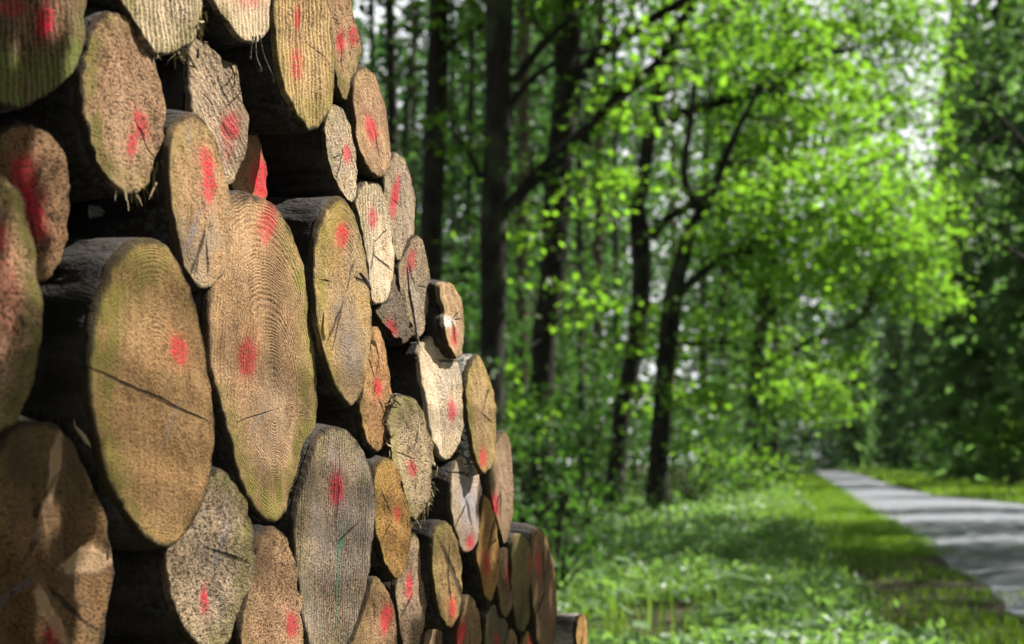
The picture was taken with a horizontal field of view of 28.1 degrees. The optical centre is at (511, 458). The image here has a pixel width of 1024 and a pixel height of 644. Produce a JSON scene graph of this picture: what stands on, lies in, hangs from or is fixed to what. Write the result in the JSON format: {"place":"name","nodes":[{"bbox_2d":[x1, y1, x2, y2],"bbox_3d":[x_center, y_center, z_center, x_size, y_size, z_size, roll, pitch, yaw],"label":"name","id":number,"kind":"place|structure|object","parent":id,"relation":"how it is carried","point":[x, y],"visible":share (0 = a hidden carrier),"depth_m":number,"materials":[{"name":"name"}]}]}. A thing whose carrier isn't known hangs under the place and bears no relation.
{"place":"outdoors","nodes":[
{"label":"outdoors","id":0,"kind":"place"},
{"bbox_2d":[353,0,1016,464],"label":"sky","id":1,"kind":"structure","parent":0,"point":[381,11],"materials":[{"name":"white"}]},
{"bbox_2d":[516,502,902,640],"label":"grass","id":2,"kind":"structure","parent":0,"point":[648,619],"depth_m":14.76,"materials":[{"name":"green plant"}]},
{"bbox_2d":[558,465,1023,643],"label":"ground","id":3,"kind":"structure","parent":0,"point":[682,607],"depth_m":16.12,"materials":[{"name":"green plant"}]},
{"bbox_2d":[359,0,454,270],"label":"forest tree","id":4,"kind":"object","parent":3,"relation":"on","point":[372,40],"visible":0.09,"depth_m":61.94,"materials":[{"name":"green plant"}]},
{"bbox_2d":[358,0,504,361],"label":"forest tree","id":5,"kind":"object","parent":3,"relation":"on","point":[392,111],"visible":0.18,"depth_m":45.90,"materials":[{"name":"green plant"}]},
{"bbox_2d":[360,0,515,279],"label":"forest tree","id":6,"kind":"object","parent":3,"relation":"on","point":[413,102],"visible":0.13,"depth_m":59.95,"materials":[{"name":"plant"}]},
{"bbox_2d":[352,0,534,342],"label":"oak tree","id":7,"kind":"object","parent":3,"relation":"on","point":[432,169],"visible":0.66,"depth_m":32.88,"materials":[{"name":"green plant"}]},
{"bbox_2d":[401,0,515,381],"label":"forest tree","id":8,"kind":"object","parent":3,"relation":"on","point":[452,20],"visible":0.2,"depth_m":69.95,"materials":[{"name":"green plant"}]},
{"bbox_2d":[387,0,531,418],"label":"forest tree","id":9,"kind":"object","parent":3,"relation":"on","point":[470,91],"visible":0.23,"depth_m":54.94,"materials":[{"name":"green plant"}]},
{"bbox_2d":[445,0,608,493],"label":"pine tree","id":10,"kind":"object","parent":3,"relation":"on","point":[523,119],"visible":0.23,"depth_m":57.84,"materials":[{"name":"plant"}]},
{"bbox_2d":[458,289,600,492],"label":"bush","id":11,"kind":"object","parent":3,"relation":"on","point":[512,340],"visible":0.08,"depth_m":44.79,"materials":[{"name":"green plant"}]},
{"bbox_2d":[467,19,639,499],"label":"forest tree","id":12,"kind":"object","parent":3,"relation":"on","point":[580,374],"visible":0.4,"depth_m":51.90,"materials":[{"name":"green plant"}]},
{"bbox_2d":[483,356,639,528],"bbox_3d":[-0.506,0.036,25.913,3.160,2.650,3.138,0,0,-37],"label":"bush","id":13,"kind":"object","parent":3,"relation":"on","point":[497,360],"visible":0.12,"depth_m":25.96,"materials":[{"name":"green plant"}]},
{"bbox_2d":[501,423,627,549],"bbox_3d":[-0.149,0.505,16.934,2.276,1.669,1.849,0,0,0],"label":"sapling","id":14,"kind":"object","parent":3,"relation":"on","point":[575,494],"visible":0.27,"depth_m":16.98,"materials":[{"name":"green plant"}]},
{"bbox_2d":[442,253,687,493],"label":"bush","id":15,"kind":"object","parent":3,"relation":"on","point":[511,328],"visible":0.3,"depth_m":54.84,"materials":[{"name":"green plant"}]},
{"bbox_2d":[394,0,751,427],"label":"oak tree","id":16,"kind":"object","parent":3,"relation":"on","point":[498,204],"visible":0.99,"depth_m":29.86,"materials":[{"name":"green plant"}]},
{"bbox_2d":[513,463,658,596],"bbox_3d":[0.291,0.670,16.004,1.541,1.265,1.615,0,0,33],"label":"sapling","id":17,"kind":"object","parent":3,"relation":"on","point":[567,561],"visible":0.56,"depth_m":15.99,"materials":[{"name":"green plant"}]},
{"bbox_2d":[496,387,686,544],"bbox_3d":[0.327,0.216,23.983,2.613,2.154,2.606,0,0,45],"label":"sapling","id":18,"kind":"object","parent":3,"relation":"on","point":[538,411],"visible":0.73,"depth_m":23.89,"materials":[{"name":"green plant"}]},
{"bbox_2d":[515,425,674,527],"bbox_3d":[1.207,0.420,31.244,2.658,1.853,2.605,0,0,0],"label":"bush","id":19,"kind":"object","parent":3,"relation":"on","point":[610,494],"visible":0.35,"depth_m":31.06,"materials":[{"name":"green plant"}]},
{"bbox_2d":[579,500,622,546],"bbox_3d":[0.972,0.825,21.985,0.447,0.751,0.421,0,0,24],"label":"nettle","id":20,"kind":"object","parent":3,"relation":"on","point":[608,523],"visible":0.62,"depth_m":22.00,"materials":[{"name":"green plant"}]},
{"bbox_2d":[533,0,679,459],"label":"forest tree","id":21,"kind":"object","parent":3,"relation":"on","point":[615,222],"visible":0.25,"depth_m":73.93,"materials":[{"name":"green plant"}]},
{"bbox_2d":[539,0,687,484],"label":"pine tree","id":22,"kind":"object","parent":3,"relation":"on","point":[597,252],"visible":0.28,"depth_m":65.88,"materials":[{"name":"plant"}]},
{"bbox_2d":[578,556,648,638],"bbox_3d":[0.617,0.890,12.226,0.371,0.622,0.401,0,0,22],"label":"nettle","id":23,"kind":"object","parent":3,"relation":"on","point":[635,623],"visible":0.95,"depth_m":12.19,"materials":[{"name":"green plant"}]},
{"bbox_2d":[469,278,776,495],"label":"bush","id":24,"kind":"object","parent":3,"relation":"on","point":[612,333],"visible":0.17,"depth_m":59.91,"materials":[{"name":"green plant"}]},
{"bbox_2d":[504,0,812,518],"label":"oak tree","id":25,"kind":"object","parent":3,"relation":"on","point":[570,75],"visible":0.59,"depth_m":33.80,"materials":[{"name":"green plant"}]},
{"bbox_2d":[554,387,766,498],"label":"bush","id":26,"kind":"object","parent":3,"relation":"on","point":[639,423],"visible":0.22,"depth_m":51.70,"materials":[{"name":"green plant"}]},
{"bbox_2d":[583,10,740,497],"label":"birch tree","id":27,"kind":"object","parent":3,"relation":"on","point":[672,182],"visible":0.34,"depth_m":57.95,"materials":[{"name":"green plant"}]},
{"bbox_2d":[352,0,1010,482],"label":"distant wood","id":28,"kind":"object","parent":3,"relation":"on","point":[822,454],"visible":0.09,"depth_m":104.73,"materials":[{"name":"green plant"}]},
{"bbox_2d":[582,399,806,503],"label":"bush","id":29,"kind":"object","parent":3,"relation":"on","point":[737,435],"visible":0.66,"depth_m":47.86,"materials":[{"name":"green plant"}]},
{"bbox_2d":[603,11,815,497],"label":"oak tree","id":30,"kind":"object","parent":3,"relation":"on","point":[703,355],"visible":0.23,"depth_m":63.91,"materials":[{"name":"green plant"}]},
{"bbox_2d":[639,0,797,481],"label":"forest tree","id":31,"kind":"object","parent":3,"relation":"on","point":[724,286],"visible":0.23,"depth_m":83.91,"materials":[{"name":"green plant"}]},
{"bbox_2d":[671,439,805,495],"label":"bush","id":32,"kind":"object","parent":3,"relation":"on","point":[772,473],"visible":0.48,"depth_m":57.45,"materials":[{"name":"green plant"}]},
{"bbox_2d":[714,567,770,621],"bbox_3d":[1.474,0.950,13.190,0.328,0.501,0.313,0,0,24],"label":"nettle","id":33,"kind":"object","parent":3,"relation":"on","point":[723,614],"visible":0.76,"depth_m":13.19,"materials":[{"name":"green plant"}]},
{"bbox_2d":[513,477,979,643],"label":"ground cover","id":34,"kind":"object","parent":3,"relation":"on","point":[823,593],"visible":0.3,"depth_m":17.77,"materials":[{"name":"green plant"}]},
{"bbox_2d":[576,0,931,509],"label":"oak tree","id":35,"kind":"object","parent":3,"relation":"on","point":[779,76],"visible":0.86,"depth_m":41.69,"materials":[{"name":"green plant"}]},
{"bbox_2d":[729,446,823,485],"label":"bush","id":36,"kind":"object","parent":3,"relation":"on","point":[794,470],"visible":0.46,"depth_m":77.97,"materials":[{"name":"green plant"}]},
{"bbox_2d":[592,44,971,514],"bbox_3d":[5.162,-3.316,38.735,7.352,9.257,6.037,0,0,0],"label":"oak tree","id":37,"kind":"object","parent":3,"relation":"on","point":[678,286],"visible":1,"depth_m":38.57,"materials":[{"name":"green plant"}]},
{"bbox_2d":[711,318,875,475],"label":"hazel tree","id":38,"kind":"object","parent":3,"relation":"on","point":[774,347],"visible":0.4,"depth_m":97.86,"materials":[{"name":"green plant"}]},
{"bbox_2d":[721,0,986,490],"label":"oak tree","id":39,"kind":"object","parent":3,"relation":"on","point":[897,31],"visible":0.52,"depth_m":67.54,"materials":[{"name":"green plant"}]},
{"bbox_2d":[828,257,882,467],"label":"conifer","id":40,"kind":"object","parent":3,"relation":"on","point":[856,447],"visible":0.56,"depth_m":214.49,"materials":[{"name":"green plant"}]},
{"bbox_2d":[869,253,915,468],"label":"conifer","id":41,"kind":"object","parent":3,"relation":"on","point":[895,333],"visible":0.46,"depth_m":204.51,"materials":[{"name":"green plant"}]},
{"bbox_2d":[884,206,935,469],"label":"conifer","id":42,"kind":"object","parent":3,"relation":"on","point":[917,333],"visible":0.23,"depth_m":174.97,"materials":[{"name":"green plant"}]},
{"bbox_2d":[835,466,1023,504],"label":"grass","id":43,"kind":"structure","parent":3,"relation":"on","point":[986,491],"depth_m":79.81,"materials":[{"name":"green plant"}]},
{"bbox_2d":[898,0,968,468],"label":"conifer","id":44,"kind":"object","parent":3,"relation":"on","point":[952,37],"depth_m":199.74,"materials":[{"name":"green plant"}]},
{"bbox_2d":[897,421,970,479],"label":"bush","id":45,"kind":"object","parent":3,"relation":"on","point":[931,458],"visible":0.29,"depth_m":103.98,"materials":[{"name":"green plant"}]},
{"bbox_2d":[904,53,964,472],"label":"conifer","id":46,"kind":"object","parent":3,"relation":"on","point":[928,341],"visible":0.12,"depth_m":149.81,"materials":[{"name":"green plant"}]},
{"bbox_2d":[848,552,1023,643],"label":"grass verge","id":47,"kind":"structure","parent":3,"relation":"on","point":[939,562],"depth_m":18.25,"materials":[{"name":"grass"},{"name":"green plant"}]},
{"bbox_2d":[912,14,985,474],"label":"conifer","id":48,"kind":"object","parent":3,"relation":"on","point":[929,376],"visible":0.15,"depth_m":117.86,"materials":[{"name":"green plant"}]},
{"bbox_2d":[880,0,1023,263],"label":"oak tree","id":49,"kind":"object","parent":3,"relation":"on","point":[973,53],"visible":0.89,"depth_m":75.75,"materials":[{"name":"green plant"}]},
{"bbox_2d":[920,0,1023,483],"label":"conifer","id":50,"kind":"object","parent":3,"relation":"on","point":[969,353],"visible":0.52,"depth_m":91.56,"materials":[{"name":"green plant"}]},
{"bbox_2d":[944,401,1023,485],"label":"bush","id":51,"kind":"object","parent":3,"relation":"on","point":[1007,460],"visible":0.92,"depth_m":82.06,"materials":[{"name":"green plant"}]},
{"bbox_2d":[957,12,1023,476],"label":"conifer","id":52,"kind":"object","parent":3,"relation":"on","point":[1010,160],"visible":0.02,"depth_m":111.98,"materials":[{"name":"green plant"}]},
{"bbox_2d":[959,0,1023,481],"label":"conifer","id":53,"kind":"object","parent":3,"relation":"on","point":[990,327],"visible":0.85,"depth_m":83.86,"materials":[{"name":"green plant"}]},
{"bbox_2d":[993,2,1023,86],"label":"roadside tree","id":54,"kind":"object","parent":3,"relation":"on","point":[1005,6],"visible":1,"depth_m":34.58,"materials":[{"name":"green plant"}]},
{"bbox_2d":[780,469,1023,616],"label":"road","id":55,"kind":"structure","parent":0,"point":[990,534],"depth_m":35.23,"materials":[{"name":"grey asphalt"}]},
{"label":"log","id":56,"kind":"object","parent":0,"visible":0},
{"bbox_2d":[0,415,114,643],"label":"log","id":57,"kind":"object","parent":56,"relation":"on","point":[57,572],"visible":1,"depth_m":1.95,"materials":[{"name":"brown wood"}]},
{"bbox_2d":[0,175,42,432],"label":"log","id":58,"kind":"object","parent":57,"relation":"on","point":[21,306],"visible":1,"depth_m":1.84,"materials":[{"name":"brown wood"}]},
{"bbox_2d":[73,418,90,446],"bbox_3d":[-0.411,-0.024,1.956,0.011,0.028,0.032,0,0,0],"label":"wood splinter","id":59,"kind":"object","parent":57,"relation":"on","point":[83,436],"visible":1,"depth_m":1.95,"materials":[{"name":"brown wood"}]},
{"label":"log","id":60,"kind":"object","parent":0,"visible":0},
{"bbox_2d":[102,465,255,643],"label":"log","id":61,"kind":"object","parent":60,"relation":"on","point":[193,584],"visible":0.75,"depth_m":2.35,"materials":[{"name":"brown wood"}]},
{"bbox_2d":[19,237,214,550],"bbox_3d":[-1.416,-0.068,2.425,2.155,0.339,0.333,0,0,14],"label":"log","id":62,"kind":"object","parent":61,"relation":"on","point":[121,378],"visible":0.85,"depth_m":2.11,"materials":[{"name":"brown wood"}]},
{"bbox_2d":[0,119,70,282],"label":"log","id":63,"kind":"object","parent":62,"relation":"on","point":[33,166],"visible":0.73,"depth_m":2.00,"materials":[{"name":"brown wood"}]},
{"bbox_2d":[0,0,86,113],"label":"log","id":64,"kind":"object","parent":63,"relation":"on","point":[42,42],"visible":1,"depth_m":1.96,"materials":[{"name":"brown wood"}]},
{"bbox_2d":[88,205,104,218],"bbox_3d":[-0.409,-0.241,2.011,0.006,0.014,0.026,0,0,35],"label":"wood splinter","id":65,"kind":"object","parent":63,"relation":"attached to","point":[95,211],"visible":1,"depth_m":2.01,"materials":[{"name":"wood"}]},
{"bbox_2d":[0,8,166,210],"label":"log","id":66,"kind":"object","parent":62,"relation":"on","point":[98,114],"visible":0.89,"depth_m":2.11,"materials":[{"name":"brown wood"}]},
{"bbox_2d":[86,0,208,69],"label":"log","id":67,"kind":"object","parent":66,"relation":"on","point":[161,28],"visible":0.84,"depth_m":2.23,"materials":[{"name":"brown wood"}]},
{"bbox_2d":[66,109,232,291],"bbox_3d":[-1.317,-0.289,2.542,2.005,0.209,0.182,0,0,14],"label":"log","id":68,"kind":"object","parent":62,"relation":"on","point":[185,216],"visible":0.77,"depth_m":2.26,"materials":[{"name":"brown wood"}]},
{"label":"log","id":69,"kind":"object","parent":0,"visible":0},
{"bbox_2d":[228,524,303,643],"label":"log","id":70,"kind":"object","parent":69,"relation":"on","point":[271,606],"visible":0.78,"depth_m":2.55,"materials":[{"name":"brown wood"}]},
{"bbox_2d":[191,190,317,524],"bbox_3d":[-1.269,-0.121,2.787,2.011,0.420,0.433,0,0,14],"label":"log","id":71,"kind":"object","parent":70,"relation":"on","point":[252,305],"visible":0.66,"depth_m":2.52,"materials":[{"name":"brown wood"}]},
{"bbox_2d":[154,38,248,184],"bbox_3d":[-1.386,-0.403,2.686,2.156,0.182,0.206,0,0,14],"label":"log","id":72,"kind":"object","parent":71,"relation":"on","point":[208,91],"visible":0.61,"depth_m":2.41,"materials":[{"name":"brown wood"}]},
{"bbox_2d":[197,0,273,84],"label":"log","id":73,"kind":"object","parent":72,"relation":"on","point":[233,23],"visible":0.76,"depth_m":2.45,"materials":[{"name":"brown wood"}]},
{"bbox_2d":[228,134,266,199],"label":"log","id":74,"kind":"object","parent":71,"relation":"on","point":[250,176],"visible":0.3,"depth_m":2.66,"materials":[{"name":"brown wood"}]},
{"bbox_2d":[216,0,334,134],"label":"log","id":75,"kind":"object","parent":74,"relation":"on","point":[296,97],"visible":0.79,"depth_m":2.60,"materials":[{"name":"brown wood"}]},
{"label":"log","id":76,"kind":"object","parent":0,"visible":0},
{"bbox_2d":[382,532,426,643],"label":"log","id":77,"kind":"object","parent":76,"relation":"on","point":[405,590],"visible":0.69,"depth_m":3.15,"materials":[{"name":"brown wood"}]},
{"bbox_2d":[374,393,440,528],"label":"log","id":78,"kind":"object","parent":77,"relation":"on","point":[407,448],"visible":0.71,"depth_m":3.13,"materials":[{"name":"brown wood"}]},
{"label":"log","id":79,"kind":"object","parent":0,"visible":0},
{"bbox_2d":[348,575,397,643],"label":"log","id":80,"kind":"object","parent":79,"relation":"on","point":[376,623],"visible":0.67,"depth_m":2.97,"materials":[{"name":"brown wood"}]},
{"bbox_2d":[260,422,375,643],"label":"log","id":81,"kind":"object","parent":80,"relation":"on","point":[324,524],"visible":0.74,"depth_m":2.77,"materials":[{"name":"brown wood"}]},
{"bbox_2d":[266,196,371,408],"bbox_3d":[-1.195,-0.212,3.033,2.008,0.290,0.229,0,0,14],"label":"log","id":82,"kind":"object","parent":81,"relation":"on","point":[327,237],"visible":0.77,"depth_m":2.77,"materials":[{"name":"brown wood"}]},
{"bbox_2d":[258,104,356,203],"bbox_3d":[-1.204,-0.422,3.079,2.004,0.144,0.144,0,0,14],"label":"log","id":83,"kind":"object","parent":82,"relation":"on","point":[320,161],"visible":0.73,"depth_m":2.81,"materials":[{"name":"brown wood"}]},
{"bbox_2d":[327,0,361,103],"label":"log","id":84,"kind":"object","parent":83,"relation":"on","point":[346,42],"visible":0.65,"depth_m":2.85,"materials":[{"name":"brown wood"}]},
{"bbox_2d":[365,454,411,581],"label":"log","id":85,"kind":"object","parent":80,"relation":"on","point":[391,543],"visible":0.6,"depth_m":3.02,"materials":[{"name":"brown wood"}]},
{"bbox_2d":[316,326,391,455],"bbox_3d":[-1.166,-0.100,3.249,2.004,0.196,0.192,0,0,14],"label":"log","id":86,"kind":"object","parent":85,"relation":"on","point":[360,420],"visible":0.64,"depth_m":2.98,"materials":[{"name":"brown wood"}]},
{"bbox_2d":[370,270,417,346],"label":"log","id":87,"kind":"object","parent":86,"relation":"on","point":[390,320],"visible":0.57,"depth_m":3.08,"materials":[{"name":"brown wood"}]},
{"bbox_2d":[348,178,394,304],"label":"log","id":88,"kind":"object","parent":87,"relation":"on","point":[368,206],"visible":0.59,"depth_m":2.98,"materials":[{"name":"brown wood"}]},
{"bbox_2d":[334,64,391,179],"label":"log","id":89,"kind":"object","parent":88,"relation":"on","point":[363,106],"visible":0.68,"depth_m":2.93,"materials":[{"name":"brown wood"}]},
{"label":"log","id":90,"kind":"object","parent":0,"visible":0},
{"bbox_2d":[420,629,441,643],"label":"log","id":91,"kind":"object","parent":90,"relation":"on","point":[430,636],"visible":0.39,"depth_m":3.33,"materials":[{"name":"brown wood"}]},
{"bbox_2d":[411,519,461,628],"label":"log","id":92,"kind":"object","parent":91,"relation":"on","point":[441,567],"visible":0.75,"depth_m":3.24,"materials":[{"name":"brown wood"}]},
{"bbox_2d":[417,453,481,553],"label":"log","id":93,"kind":"object","parent":92,"relation":"on","point":[456,498],"visible":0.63,"depth_m":3.40,"materials":[{"name":"brown wood"}]},
{"bbox_2d":[385,334,463,461],"bbox_3d":[-1.077,-0.099,3.542,2.008,0.212,0.229,0,0,14],"label":"log","id":94,"kind":"object","parent":93,"relation":"on","point":[425,374],"visible":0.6,"depth_m":3.25,"materials":[{"name":"brown wood"}]},
{"bbox_2d":[394,234,430,338],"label":"log","id":95,"kind":"object","parent":94,"relation":"on","point":[414,259],"visible":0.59,"depth_m":3.17,"materials":[{"name":"brown wood"}]},
{"bbox_2d":[368,152,415,261],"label":"log","id":96,"kind":"object","parent":95,"relation":"on","point":[394,182],"visible":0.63,"depth_m":3.10,"materials":[{"name":"brown wood"}]},
{"bbox_2d":[407,267,419,344],"bbox_3d":[-0.145,-0.224,3.013,0.013,0.112,0.044,0,0,11],"label":"twig","id":97,"kind":"object","parent":95,"relation":"attached to","point":[412,308],"visible":1,"depth_m":3.02,"materials":[{"name":"brown wood"}]},
{"bbox_2d":[423,279,464,358],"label":"log","id":98,"kind":"object","parent":94,"relation":"on","point":[444,329],"visible":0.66,"depth_m":3.27,"materials":[{"name":"brown wood"}]},
{"bbox_2d":[455,354,496,476],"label":"log","id":99,"kind":"object","parent":93,"relation":"on","point":[475,449],"visible":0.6,"depth_m":3.45,"materials":[{"name":"brown wood"}]},
{"bbox_2d":[438,594,481,643],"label":"log","id":100,"kind":"object","parent":90,"relation":"on","point":[465,628],"visible":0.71,"depth_m":3.45,"materials":[{"name":"brown wood"}]},
{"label":"log","id":101,"kind":"object","parent":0,"visible":0},
{"bbox_2d":[475,602,508,643],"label":"log","id":102,"kind":"object","parent":101,"relation":"on","point":[494,627],"visible":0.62,"depth_m":3.67,"materials":[{"name":"brown wood"}]},
{"bbox_2d":[460,494,499,602],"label":"log","id":103,"kind":"object","parent":102,"relation":"on","point":[480,561],"visible":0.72,"depth_m":3.58,"materials":[{"name":"brown wood"}]},
{"bbox_2d":[489,547,513,617],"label":"log","id":104,"kind":"object","parent":102,"relation":"on","point":[503,599],"visible":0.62,"depth_m":3.72,"materials":[{"name":"brown wood"}]},
{"bbox_2d":[479,430,513,544],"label":"log","id":105,"kind":"object","parent":104,"relation":"on","point":[496,482],"visible":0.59,"depth_m":3.73,"materials":[{"name":"brown wood"}]},
{"bbox_2d":[504,628,517,643],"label":"log","id":106,"kind":"object","parent":101,"relation":"on","point":[511,636],"visible":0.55,"depth_m":3.80,"materials":[{"name":"brown wood"}]},
{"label":"log","id":107,"kind":"object","parent":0,"visible":0},
{"bbox_2d":[515,629,532,643],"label":"log","id":108,"kind":"object","parent":107,"relation":"on","point":[524,637],"visible":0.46,"depth_m":3.90,"materials":[{"name":"brown wood"}]},
{"bbox_2d":[499,532,532,633],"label":"log","id":109,"kind":"object","parent":108,"relation":"on","point":[520,561],"visible":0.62,"depth_m":3.82,"materials":[{"name":"brown wood"}]},
{"bbox_2d":[510,522,556,643],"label":"log","id":110,"kind":"object","parent":108,"relation":"on","point":[540,626],"visible":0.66,"depth_m":3.99,"materials":[{"name":"brown wood"}]},
{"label":"log","id":111,"kind":"object","parent":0,"visible":0},
{"bbox_2d":[554,613,587,643],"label":"log","id":112,"kind":"object","parent":111,"relation":"on","point":[570,628],"visible":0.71,"depth_m":4.15,"materials":[{"name":"brown wood"}]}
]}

